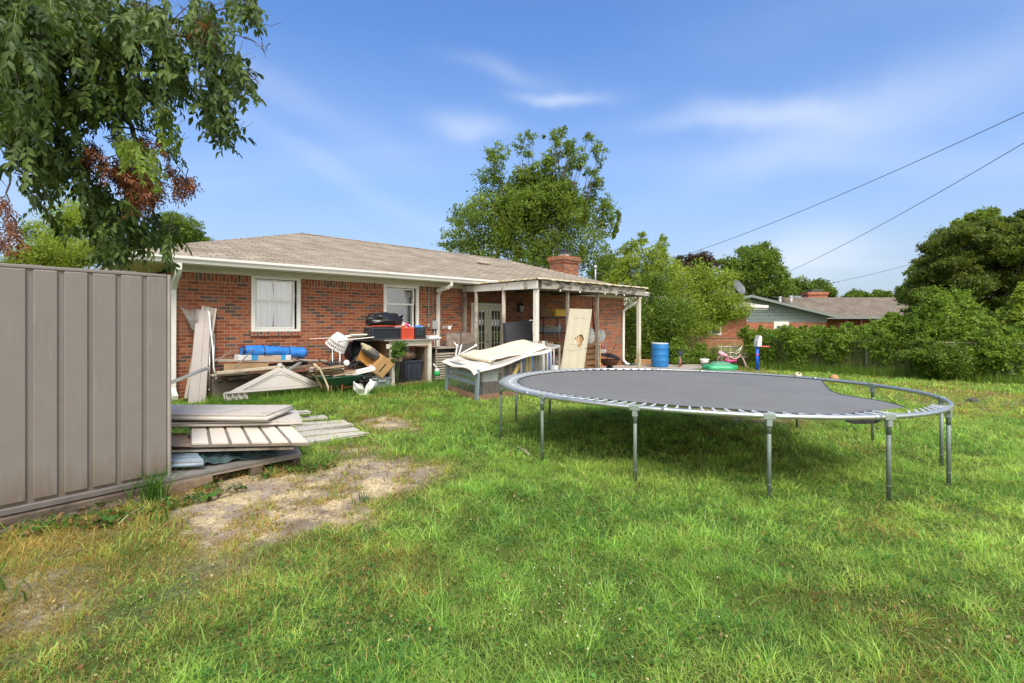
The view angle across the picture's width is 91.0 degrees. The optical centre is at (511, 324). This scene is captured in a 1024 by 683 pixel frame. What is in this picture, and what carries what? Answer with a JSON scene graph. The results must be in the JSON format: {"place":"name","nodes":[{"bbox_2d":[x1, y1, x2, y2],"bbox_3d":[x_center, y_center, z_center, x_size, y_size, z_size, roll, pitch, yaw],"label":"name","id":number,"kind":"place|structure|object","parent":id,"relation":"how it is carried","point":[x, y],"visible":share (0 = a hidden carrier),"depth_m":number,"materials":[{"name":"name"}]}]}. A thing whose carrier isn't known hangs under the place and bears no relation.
{"place":"outdoors","nodes":[
{"label":"outdoors","id":0,"kind":"place"},
{"bbox_2d":[0,526,1023,682],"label":"lawn grass","id":1,"kind":"structure","parent":0,"point":[513,605],"depth_m":2.77,"materials":[{"name":"plant"}]},
{"bbox_2d":[0,360,1023,682],"bbox_3d":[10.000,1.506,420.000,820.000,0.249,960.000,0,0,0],"label":"ground","id":2,"kind":"structure","parent":0,"point":[378,486],"depth_m":3.13,"materials":[{"name":"plant"}]},
{"bbox_2d":[0,558,52,615],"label":"grass clump","id":3,"kind":"object","parent":2,"relation":"on","point":[4,586],"visible":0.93,"depth_m":2.93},
{"bbox_2d":[0,234,100,268],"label":"yellow bush","id":4,"kind":"object","parent":2,"relation":"on","point":[40,255],"visible":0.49,"depth_m":14.76,"materials":[{"name":"green plant"}]},
{"bbox_2d":[14,185,106,267],"bbox_3d":[-17.569,-2.135,19.805,5.256,7.166,2.738,0,0,0],"label":"pale tree","id":5,"kind":"object","parent":2,"relation":"on","point":[73,216],"visible":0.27,"depth_m":19.62,"materials":[{"name":"green plant"}]},
{"bbox_2d":[0,263,170,534],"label":"plastic shed","id":6,"kind":"structure","parent":2,"relation":"on","point":[85,387],"depth_m":4.31,"materials":[{"name":"plastic"}]},
{"bbox_2d":[0,0,278,273],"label":"pecan tree","id":7,"kind":"object","parent":2,"relation":"on","point":[45,45],"visible":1,"depth_m":4.68,"materials":[{"name":"green plant"}]},
{"bbox_2d":[115,458,194,504],"bbox_3d":[-3.267,1.449,4.656,0.623,0.354,0.634,0,0,0],"label":"grass clump","id":8,"kind":"object","parent":2,"relation":"on","point":[153,490],"visible":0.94,"depth_m":4.55,"materials":[{"name":"plant"}]},
{"bbox_2d":[0,460,336,540],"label":"weeds","id":9,"kind":"object","parent":2,"relation":"on","point":[110,517],"visible":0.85,"depth_m":4.25,"materials":[{"name":"green plant"}]},
{"bbox_2d":[145,210,214,245],"bbox_3d":[-20.096,-2.664,29.548,4.461,8.307,2.890,0,0,0],"label":"roofline tree","id":10,"kind":"object","parent":2,"relation":"on","point":[190,232],"visible":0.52,"depth_m":29.45,"materials":[{"name":"green plant"}]},
{"bbox_2d":[188,310,210,403],"bbox_3d":[-5.775,0.566,9.308,0.267,1.690,0.803,0,0,-24],"label":"resin panel","id":11,"kind":"object","parent":2,"relation":"on","point":[198,381],"visible":0.78,"depth_m":9.28,"materials":[{"name":"plastic"}]},
{"bbox_2d":[180,307,199,329],"bbox_3d":[-6.040,-0.127,9.429,0.314,0.443,0.138,0,0,-38],"label":"wire roll","id":12,"kind":"object","parent":11,"relation":"attached to","point":[192,324],"visible":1,"depth_m":9.42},
{"bbox_2d":[184,306,216,398],"bbox_3d":[-5.849,0.504,9.498,0.269,1.746,0.763,0,0,-4],"label":"resin panel","id":13,"kind":"object","parent":2,"relation":"on","point":[212,310],"visible":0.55,"depth_m":9.68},
{"bbox_2d":[147,446,300,495],"bbox_3d":[-3.319,1.535,5.758,1.585,0.170,1.679,0,0,43],"label":"wood pallet","id":14,"kind":"object","parent":2,"relation":"on","point":[194,478],"visible":0.31,"depth_m":5.11,"materials":[{"name":"wood"}]},
{"bbox_2d":[171,452,203,467],"bbox_3d":[-3.705,1.377,5.083,1.286,0.085,0.496,0,0,11],"label":"metal sheet","id":15,"kind":"object","parent":14,"relation":"on","point":[181,459],"visible":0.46,"depth_m":5.02,"materials":[{"name":"metal"}]},
{"bbox_2d":[201,450,276,463],"bbox_3d":[-2.990,1.393,5.551,0.751,0.119,0.595,0,0,-32],"label":"tarp","id":16,"kind":"object","parent":14,"relation":"on","point":[217,457],"visible":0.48,"depth_m":5.36,"materials":[{"name":"plastic"}]},
{"bbox_2d":[171,435,292,451],"bbox_3d":[-3.436,1.296,5.496,2.236,0.052,0.715,0,0,0],"label":"fibre board","id":17,"kind":"object","parent":16,"relation":"on","point":[193,449],"visible":0.21,"depth_m":5.28,"materials":[{"name":"wood"}]},
{"bbox_2d":[171,433,190,446],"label":"fibre board","id":18,"kind":"object","parent":17,"relation":"on","point":[179,440],"visible":0.36,"depth_m":5.39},
{"bbox_2d":[190,425,309,446],"bbox_3d":[-2.906,1.201,5.581,1.520,0.134,0.726,0,0,-4],"label":"resin panel","id":19,"kind":"object","parent":18,"relation":"on","point":[246,436],"visible":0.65,"depth_m":5.40,"materials":[{"name":"plastic"}]},
{"bbox_2d":[171,410,301,426],"bbox_3d":[-3.601,1.105,5.930,2.347,0.081,0.702,0,0,-8],"label":"resin panel","id":20,"kind":"object","parent":19,"relation":"on","point":[292,417],"visible":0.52,"depth_m":5.67,"materials":[{"name":"plastic"}]},
{"bbox_2d":[171,405,293,420],"bbox_3d":[-3.785,1.030,5.873,2.220,0.091,0.680,0,0,0],"label":"resin panel","id":21,"kind":"object","parent":20,"relation":"on","point":[223,412],"visible":0.67,"depth_m":5.72,"materials":[{"name":"plastic"}]},
{"bbox_2d":[209,379,266,397],"bbox_3d":[-5.266,1.262,9.814,1.082,0.450,0.320,0,0,-43],"label":"board","id":22,"kind":"object","parent":2,"relation":"on","point":[221,388],"visible":0.14,"depth_m":9.46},
{"bbox_2d":[223,363,322,400],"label":"gable panel","id":23,"kind":"structure","parent":2,"relation":"on","point":[280,377],"depth_m":9.53,"materials":[{"name":"plastic"}]},
{"bbox_2d":[216,370,338,388],"bbox_3d":[-4.705,1.166,10.241,2.318,0.433,0.645,0,0,-44],"label":"timber scrap","id":24,"kind":"object","parent":2,"relation":"on","point":[237,379],"visible":0.26,"depth_m":9.54,"materials":[{"name":"brown wood"}]},
{"bbox_2d":[221,373,260,378],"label":"board","id":25,"kind":"object","parent":24,"relation":"on","point":[248,375],"visible":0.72,"depth_m":9.60,"materials":[{"name":"brown wood"}]},
{"bbox_2d":[210,372,246,376],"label":"board","id":26,"kind":"object","parent":25,"relation":"on","point":[229,374],"visible":1,"depth_m":9.34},
{"bbox_2d":[216,365,284,373],"bbox_3d":[-4.939,0.853,9.545,1.166,0.102,0.120,0,0,-43],"label":"board","id":27,"kind":"object","parent":26,"relation":"on","point":[245,370],"visible":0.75,"depth_m":9.43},
{"bbox_2d":[251,369,272,372],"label":"board","id":28,"kind":"object","parent":25,"relation":"on","point":[261,371],"visible":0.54,"depth_m":9.75,"materials":[{"name":"beige wood"}]},
{"bbox_2d":[224,362,268,370],"bbox_3d":[-5.090,0.802,9.650,0.779,0.141,0.040,0,0,-43],"label":"board","id":29,"kind":"object","parent":28,"relation":"on","point":[243,365],"visible":0.73,"depth_m":9.61,"materials":[{"name":"beige wood"}]},
{"bbox_2d":[221,361,307,372],"bbox_3d":[-4.865,0.847,9.974,1.608,0.202,0.050,0,0,-43],"label":"board","id":30,"kind":"object","parent":24,"relation":"on","point":[286,364],"visible":0.28,"depth_m":10.21,"materials":[{"name":"black wood"}]},
{"bbox_2d":[291,359,327,361],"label":"board","id":31,"kind":"object","parent":30,"relation":"on","point":[310,360],"visible":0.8,"depth_m":10.35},
{"bbox_2d":[214,359,298,361],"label":"board","id":32,"kind":"object","parent":31,"relation":"on","point":[227,360],"visible":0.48,"depth_m":9.70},
{"bbox_2d":[234,355,290,360],"bbox_3d":[-4.921,0.649,9.955,0.288,0.144,0.979,0,0,44],"label":"wrapped carton","id":33,"kind":"object","parent":32,"relation":"on","point":[263,357],"visible":0.82,"depth_m":9.82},
{"bbox_2d":[239,345,307,358],"bbox_3d":[-4.761,0.553,10.095,0.312,0.319,1.266,0,0,43],"label":"canopy bag","id":34,"kind":"object","parent":33,"relation":"on","point":[295,352],"visible":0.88,"depth_m":9.98,"materials":[{"name":"blue fabric"}]},
{"bbox_2d":[293,422,353,431],"bbox_3d":[-3.095,1.521,7.311,1.484,0.034,0.340,0,0,-37],"label":"loose board","id":35,"kind":"object","parent":2,"relation":"on","point":[307,428],"visible":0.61,"depth_m":7.46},
{"bbox_2d":[298,427,359,437],"bbox_3d":[-2.903,1.541,7.053,1.450,0.034,0.300,0,0,-30],"label":"loose board","id":36,"kind":"object","parent":2,"relation":"on","point":[331,432],"visible":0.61,"depth_m":7.16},
{"bbox_2d":[332,349,339,388],"bbox_3d":[-3.676,0.949,10.522,0.173,0.909,0.411,0,0,-20],"label":"stool frame","id":37,"kind":"object","parent":2,"relation":"on","point":[332,358],"visible":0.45,"depth_m":10.34,"materials":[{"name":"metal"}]},
{"bbox_2d":[325,332,348,353],"bbox_3d":[-3.638,0.365,10.561,0.458,0.314,0.458,36,-1,-37],"label":"laundry basket","id":38,"kind":"object","parent":37,"relation":"on","point":[336,336],"visible":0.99,"depth_m":10.43,"materials":[{"name":"white plastic"}]},
{"bbox_2d":[305,431,368,443],"bbox_3d":[-2.717,1.561,6.780,1.559,0.034,0.320,0,0,-44],"label":"loose board","id":39,"kind":"object","parent":2,"relation":"on","point":[324,438],"visible":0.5,"depth_m":6.97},
{"bbox_2d":[312,363,363,392],"bbox_3d":[-3.485,1.073,10.045,1.180,0.697,0.679,0,0,-43],"label":"wheelbarrow","id":40,"kind":"object","parent":2,"relation":"on","point":[342,380],"visible":0.66,"depth_m":9.88,"materials":[{"name":"green metal"}]},
{"bbox_2d":[330,369,355,376],"bbox_3d":[-3.422,0.958,10.020,0.383,0.050,0.513,2,7,40],"label":"flat scrap","id":41,"kind":"object","parent":40,"relation":"on","point":[346,371],"visible":0.77,"depth_m":9.96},
{"bbox_2d":[318,355,361,370],"bbox_3d":[-3.524,0.830,10.248,0.900,0.372,0.344,0,0,-42],"label":"cable tangle","id":42,"kind":"object","parent":41,"relation":"on","point":[350,365],"visible":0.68,"depth_m":10.31,"materials":[{"name":"black plastic"}]},
{"bbox_2d":[202,374,502,404],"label":"wall grass","id":43,"kind":"structure","parent":2,"relation":"on","point":[274,397],"depth_m":9.74,"materials":[{"name":"plant"}]},
{"bbox_2d":[353,379,376,394],"bbox_3d":[-2.975,1.268,10.096,0.505,0.343,0.212,0,0,-43],"label":"white sack","id":44,"kind":"object","parent":2,"relation":"on","point":[370,385],"visible":0.82,"depth_m":10.06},
{"bbox_2d":[98,233,649,399],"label":"brick house","id":45,"kind":"structure","parent":2,"relation":"on","point":[296,290],"depth_m":11.72,"materials":[{"name":"red brick"}]},
{"bbox_2d":[251,276,300,331],"bbox_3d":[-5.230,-0.440,10.917,1.092,1.380,0.750,0,0,-43],"label":"window frame","id":46,"kind":"structure","parent":45,"relation":"in","point":[272,298],"depth_m":10.77,"materials":[{"name":"white wood"}]},
{"bbox_2d":[383,284,418,326],"bbox_3d":[-3.029,-0.425,12.954,1.105,1.350,0.750,0,0,-43],"label":"window frame","id":47,"kind":"structure","parent":45,"relation":"in","point":[398,299],"depth_m":12.88,"materials":[{"name":"white wood"}]},
{"bbox_2d":[473,305,488,349],"bbox_3d":[-0.890,0.419,14.453,0.595,1.952,0.144,0,0,-43],"label":"door","id":48,"kind":"structure","parent":45,"relation":"in","point":[480,307],"depth_m":14.56,"materials":[{"name":"white wood"}]},
{"bbox_2d":[488,306,501,371],"bbox_3d":[-0.483,0.419,14.895,0.595,1.952,0.045,0,0,-43],"label":"door","id":49,"kind":"structure","parent":45,"relation":"in","point":[490,308],"depth_m":14.84,"materials":[{"name":"white wood"}]},
{"bbox_2d":[365,376,391,388],"bbox_3d":[-2.983,1.286,11.106,0.480,0.272,0.485,0,0,-43],"label":"storage tote","id":50,"kind":"object","parent":2,"relation":"on","point":[379,380],"visible":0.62,"depth_m":10.97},
{"bbox_2d":[370,353,393,378],"bbox_3d":[-2.854,0.898,10.936,0.340,0.400,0.269,44,-8,-34],"label":"wooden box","id":51,"kind":"object","parent":50,"relation":"on","point":[383,365],"visible":0.89,"depth_m":10.83,"materials":[{"name":"brown wood"}]},
{"bbox_2d":[361,343,379,360],"bbox_3d":[-3.049,0.588,10.829,0.317,0.205,0.564,0,-40,47],"label":"cushion","id":52,"kind":"object","parent":51,"relation":"on","point":[370,352],"visible":0.95,"depth_m":10.72,"materials":[{"name":"fabric"}]},
{"bbox_2d":[0,414,774,679],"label":"straw","id":53,"kind":"object","parent":2,"relation":"on","point":[229,532],"visible":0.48,"depth_m":4.18,"materials":[{"name":"beige plant"}]},
{"bbox_2d":[349,339,438,386],"bbox_3d":[-2.770,0.896,11.823,1.916,1.121,1.180,0,0,-43],"label":"workbench","id":54,"kind":"object","parent":2,"relation":"on","point":[382,347],"visible":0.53,"depth_m":11.70,"materials":[{"name":"grey wood"}]},
{"bbox_2d":[344,337,373,362],"bbox_3d":[-3.464,0.600,11.325,0.590,0.590,0.410,0,-10,-43],"label":"round bin","id":55,"kind":"object","parent":54,"relation":"on","point":[352,350],"visible":0.59,"depth_m":11.38,"materials":[{"name":"plastic"}]},
{"bbox_2d":[364,327,400,339],"bbox_3d":[-2.906,0.196,11.316,0.738,0.275,0.388,0,0,-43],"label":"plastic crate","id":56,"kind":"object","parent":54,"relation":"on","point":[383,334],"visible":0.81,"depth_m":11.14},
{"bbox_2d":[363,328,399,338],"bbox_3d":[-2.909,0.193,11.314,0.800,0.255,0.310,0,0,-43],"label":"packed cloth","id":57,"kind":"object","parent":56,"relation":"in","point":[367,331],"visible":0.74,"depth_m":11.12,"materials":[{"name":"black fabric"}]},
{"bbox_2d":[365,312,403,326],"bbox_3d":[-2.843,-0.101,11.335,0.950,0.361,0.484,0,0,-43],"label":"garbage bag","id":58,"kind":"object","parent":57,"relation":"on","point":[383,319],"visible":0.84,"depth_m":11.12,"materials":[{"name":"plastic"}]},
{"bbox_2d":[404,359,423,381],"bbox_3d":[-2.434,1.075,11.871,0.525,0.500,0.486,0,0,-43],"label":"storage tote","id":59,"kind":"object","parent":54,"relation":"on","point":[413,368],"visible":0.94,"depth_m":11.69,"materials":[{"name":"grey plastic"}]},
{"bbox_2d":[388,339,407,386],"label":"vine plant","id":60,"kind":"object","parent":2,"relation":"on","point":[396,348],"visible":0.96,"depth_m":11.09,"materials":[{"name":"green plant"}]},
{"bbox_2d":[426,346,456,381],"bbox_3d":[-1.846,1.034,12.658,0.790,0.955,0.850,0,0,-43],"label":"air conditioner","id":61,"kind":"object","parent":2,"relation":"on","point":[440,354],"visible":0.41,"depth_m":12.35,"materials":[{"name":"metal"}]},
{"bbox_2d":[446,333,473,376],"bbox_3d":[-1.306,0.817,12.858,0.939,1.229,0.119,0,0,-43],"label":"plywood sheet","id":62,"kind":"object","parent":2,"relation":"on","point":[459,339],"visible":0.41,"depth_m":12.84,"materials":[{"name":"brown wood"}]},
{"bbox_2d":[474,369,498,394],"bbox_3d":[-0.529,1.189,10.486,0.440,0.580,0.308,0,0,-43],"label":"grey cooler","id":63,"kind":"object","parent":2,"relation":"on","point":[488,383],"visible":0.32,"depth_m":10.36,"materials":[{"name":"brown plastic"}]},
{"bbox_2d":[445,341,559,400],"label":"chicken coop","id":64,"kind":"structure","parent":2,"relation":"on","point":[463,393],"depth_m":10.52,"materials":[{"name":"blue paint"}]},
{"bbox_2d":[441,348,551,375],"bbox_3d":[-0.315,0.716,11.146,2.401,0.576,1.329,0,0,-43],"label":"carpet","id":65,"kind":"object","parent":64,"relation":"on","point":[471,365],"visible":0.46,"depth_m":10.61,"materials":[{"name":"carpet"}]},
{"bbox_2d":[464,340,547,360],"bbox_3d":[-0.110,0.581,11.396,1.942,0.424,1.304,0,0,-40],"label":"carpet","id":66,"kind":"object","parent":65,"relation":"on","point":[520,347],"visible":0.98,"depth_m":11.32,"materials":[{"name":"carpet"}]},
{"bbox_2d":[0,447,1023,551],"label":"lawn grass","id":67,"kind":"structure","parent":2,"relation":"on","point":[990,474],"depth_m":4.37,"materials":[{"name":"plant"}]},
{"bbox_2d":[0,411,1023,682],"bbox_3d":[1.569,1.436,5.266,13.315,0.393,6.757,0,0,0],"label":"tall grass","id":68,"kind":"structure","parent":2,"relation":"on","point":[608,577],"depth_m":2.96,"materials":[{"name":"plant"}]},
{"bbox_2d":[3,390,1023,682],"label":"thatch","id":69,"kind":"object","parent":2,"relation":"on","point":[503,570],"visible":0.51,"depth_m":3.15,"materials":[{"name":"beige plant"}]},
{"bbox_2d":[502,320,531,376],"bbox_3d":[0.165,0.655,12.918,1.002,1.574,0.120,0,0,-43],"label":"barbecue grill","id":70,"kind":"object","parent":2,"relation":"on","point":[517,330],"visible":0.37,"depth_m":12.86,"materials":[{"name":"black metal"}]},
{"bbox_2d":[431,125,622,277],"bbox_3d":[0.958,-4.416,27.053,10.571,12.180,5.657,0,0,0],"label":"tall tree","id":71,"kind":"object","parent":2,"relation":"on","point":[540,204],"visible":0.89,"depth_m":26.48,"materials":[{"name":"green plant"}]},
{"bbox_2d":[65,444,1023,682],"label":"clover","id":72,"kind":"object","parent":2,"relation":"on","point":[329,639],"visible":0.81,"depth_m":3.12,"materials":[{"name":"green plant"}]},
{"bbox_2d":[560,309,591,368],"bbox_3d":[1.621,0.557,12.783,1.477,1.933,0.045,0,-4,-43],"label":"loose door","id":73,"kind":"structure","parent":2,"relation":"on","point":[576,340],"depth_m":12.80,"materials":[{"name":"paint"}]},
{"bbox_2d":[585,252,622,283],"bbox_3d":[5.933,-1.450,30.664,2.718,6.241,4.131,0,0,0],"label":"roadside tree","id":74,"kind":"object","parent":2,"relation":"on","point":[599,277],"visible":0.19,"depth_m":30.45,"materials":[{"name":"green plant"}]},
{"bbox_2d":[602,231,689,295],"bbox_3d":[6.715,-1.539,25.106,4.705,6.364,2.737,0,0,0],"label":"young tree","id":75,"kind":"object","parent":2,"relation":"on","point":[628,265],"visible":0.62,"depth_m":24.70,"materials":[{"name":"green plant"}]},
{"bbox_2d":[280,369,1023,405],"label":"lawn grass","id":76,"kind":"structure","parent":2,"relation":"on","point":[908,382],"depth_m":11.87,"materials":[{"name":"plant"}]},
{"bbox_2d":[624,294,768,359],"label":"brick house","id":77,"kind":"structure","parent":2,"relation":"on","point":[733,327],"depth_m":24.47,"materials":[{"name":"red"}]},
{"bbox_2d":[675,249,721,274],"bbox_3d":[14.805,-2.163,39.778,4.193,7.627,2.859,0,0,-27],"label":"purple tree","id":78,"kind":"object","parent":2,"relation":"on","point":[688,258],"visible":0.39,"depth_m":39.55,"materials":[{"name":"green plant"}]},
{"bbox_2d":[499,368,953,500],"bbox_3d":[2.401,1.220,6.883,5.182,0.843,4.875,0,0,0],"label":"trampoline","id":79,"kind":"object","parent":2,"relation":"on","point":[768,398],"visible":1,"depth_m":5.97,"materials":[{"name":"fabric"}]},
{"bbox_2d":[712,370,744,371],"bbox_3d":[6.959,1.557,16.770,1.370,0.026,0.950,0,0,-6],"label":"plywood sheet","id":80,"kind":"object","parent":2,"relation":"on","point":[732,371],"visible":0.14,"depth_m":16.94,"materials":[{"name":"brown wood"}]},
{"bbox_2d":[702,361,737,370],"bbox_3d":[7.204,1.400,17.308,1.194,0.280,0.922,0,0,-6],"label":"sandbox","id":81,"kind":"object","parent":80,"relation":"on","point":[721,365],"visible":1,"depth_m":17.02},
{"bbox_2d":[713,240,795,299],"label":"round tree","id":82,"kind":"object","parent":2,"relation":"on","point":[757,264],"visible":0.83,"depth_m":48.87,"materials":[{"name":"green plant"}]},
{"bbox_2d":[735,324,786,364],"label":"hedge shrub","id":83,"kind":"object","parent":2,"relation":"on","point":[768,335],"visible":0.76,"depth_m":18.03,"materials":[{"name":"green plant"}]},
{"bbox_2d":[754,335,769,371],"bbox_3d":[8.430,0.985,17.105,0.663,1.252,0.480,0,0,0],"label":"toy hoop","id":84,"kind":"object","parent":2,"relation":"on","point":[758,340],"visible":0.88,"depth_m":17.06,"materials":[{"name":"plastic"}]},
{"bbox_2d":[782,275,818,296],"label":"distant tree","id":85,"kind":"object","parent":2,"relation":"on","point":[802,284],"visible":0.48,"depth_m":67.67,"materials":[{"name":"green plant"}]},
{"bbox_2d":[777,324,827,368],"bbox_3d":[10.281,0.807,17.386,2.272,1.705,1.446,0,0,0],"label":"hedge shrub","id":86,"kind":"object","parent":2,"relation":"on","point":[796,343],"visible":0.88,"depth_m":17.20,"materials":[{"name":"green plant"}]},
{"bbox_2d":[625,336,1023,379],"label":"chain link fence","id":87,"kind":"object","parent":2,"relation":"on","point":[867,350],"visible":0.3,"depth_m":16.16,"materials":[{"name":"metal"}]},
{"bbox_2d":[742,289,908,332],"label":"neighboring house","id":88,"kind":"structure","parent":2,"relation":"on","point":[810,307],"depth_m":47.67,"materials":[{"name":"grey"}]},
{"bbox_2d":[812,277,838,296],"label":"distant tree","id":89,"kind":"object","parent":2,"relation":"on","point":[831,290],"visible":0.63,"depth_m":67.10,"materials":[{"name":"green plant"}]},
{"bbox_2d":[690,331,964,373],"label":"tall weeds","id":90,"kind":"object","parent":2,"relation":"on","point":[738,361],"visible":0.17,"depth_m":17.11,"materials":[{"name":"green plant"}]},
{"bbox_2d":[820,322,874,364],"bbox_3d":[11.370,0.770,16.580,2.403,1.748,1.262,0,0,0],"label":"hedge shrub","id":91,"kind":"object","parent":2,"relation":"on","point":[835,341],"visible":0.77,"depth_m":16.43,"materials":[{"name":"green plant"}]},
{"bbox_2d":[747,355,1023,385],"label":"chain-link fence","id":92,"kind":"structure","parent":2,"relation":"on","point":[846,369],"depth_m":15.54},
{"bbox_2d":[856,311,919,368],"bbox_3d":[12.152,0.595,15.778,2.338,2.093,1.688,0,0,26],"label":"hedge shrub","id":93,"kind":"object","parent":2,"relation":"on","point":[887,326],"visible":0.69,"depth_m":15.63,"materials":[{"name":"green plant"}]},
{"bbox_2d":[895,337,993,380],"bbox_3d":[12.633,1.015,14.493,2.826,1.321,1.862,0,0,-32],"label":"hedge shrub","id":94,"kind":"object","parent":2,"relation":"on","point":[939,359],"visible":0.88,"depth_m":14.12,"materials":[{"name":"green plant"}]},
{"bbox_2d":[897,284,997,346],"bbox_3d":[13.218,0.215,15.213,2.963,2.876,2.024,0,0,-21],"label":"hedge shrub","id":95,"kind":"object","parent":2,"relation":"on","point":[948,315],"visible":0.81,"depth_m":14.92,"materials":[{"name":"green plant"}]},
{"bbox_2d":[890,205,1023,317],"bbox_3d":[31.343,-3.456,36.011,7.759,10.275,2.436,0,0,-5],"label":"oak tree","id":96,"kind":"object","parent":2,"relation":"on","point":[991,212],"visible":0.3,"depth_m":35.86,"materials":[{"name":"green plant"}]},
{"bbox_2d":[958,321,1023,379],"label":"hedge shrub","id":97,"kind":"object","parent":2,"relation":"on","point":[995,340],"visible":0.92,"depth_m":13.75,"materials":[{"name":"green plant"}]},
{"bbox_2d":[990,281,1023,327],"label":"hedge shrub","id":98,"kind":"object","parent":2,"relation":"on","point":[1016,311],"visible":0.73,"depth_m":14.62,"materials":[{"name":"green plant"}]},
{"bbox_2d":[0,0,1023,296],"label":"sky","id":99,"kind":"structure","parent":0,"point":[719,121],"materials":[{"name":"blue"}]},
{"bbox_2d":[171,390,1023,459],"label":"lawn grass","id":100,"kind":"structure","parent":0,"point":[964,433],"depth_m":7.38,"materials":[{"name":"plant"}]},
{"bbox_2d":[601,362,701,369],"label":"patio","id":101,"kind":"structure","parent":0,"point":[693,366],"depth_m":18.39,"materials":[{"name":"concrete"}]},
{"bbox_2d":[531,316,565,360],"bbox_3d":[1.124,0.643,14.589,1.112,1.775,0.492,0,0,-43],"label":"storage rack","id":102,"kind":"object","parent":101,"relation":"on","point":[543,332],"visible":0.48,"depth_m":14.38,"materials":[{"name":"black metal"}]},
{"bbox_2d":[461,277,647,376],"bbox_3d":[1.309,0.263,14.419,4.720,2.775,2.969,0,0,-43],"label":"porch cover","id":103,"kind":"object","parent":101,"relation":"on","point":[539,285],"visible":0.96,"depth_m":13.35,"materials":[{"name":"white wood"}]},
{"bbox_2d":[584,343,595,367],"bbox_3d":[2.291,1.038,14.823,0.542,0.983,0.110,0,0,-43],"label":"wood pallet","id":104,"kind":"object","parent":101,"relation":"on","point":[590,356],"visible":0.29,"depth_m":14.76,"materials":[{"name":"brown wood"}]},
{"bbox_2d":[601,344,620,367],"bbox_3d":[3.268,1.087,16.814,0.754,0.886,0.756,0,0,-43],"label":"fire pit","id":105,"kind":"object","parent":101,"relation":"on","point":[611,363],"visible":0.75,"depth_m":16.60,"materials":[{"name":"black metal"}]},
{"bbox_2d":[651,343,668,367],"bbox_3d":[5.355,1.095,18.214,0.617,0.870,0.617,0,0,0],"label":"blue barrel","id":106,"kind":"object","parent":101,"relation":"on","point":[659,355],"visible":1,"depth_m":17.96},
{"bbox_2d":[624,266,706,362],"bbox_3d":[6.066,-0.358,20.685,3.782,4.168,3.588,0,0,25],"label":"leafy bush","id":107,"kind":"object","parent":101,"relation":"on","point":[653,332],"visible":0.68,"depth_m":20.19,"materials":[{"name":"green plant"}]},
{"bbox_2d":[669,333,722,364],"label":"hedge shrub","id":108,"kind":"object","parent":101,"relation":"on","point":[699,350],"visible":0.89,"depth_m":19.44,"materials":[{"name":"green plant"}]},
{"bbox_2d":[659,257,754,357],"bbox_3d":[8.100,-0.631,21.479,4.895,4.590,3.370,0,0,0],"label":"leafy bush","id":109,"kind":"object","parent":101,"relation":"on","point":[723,309],"visible":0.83,"depth_m":21.06,"materials":[{"name":"green plant"}]},
{"bbox_2d":[674,112,1023,257],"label":"power line","id":110,"kind":"object","parent":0,"point":[868,182],"visible":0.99,"depth_m":20.80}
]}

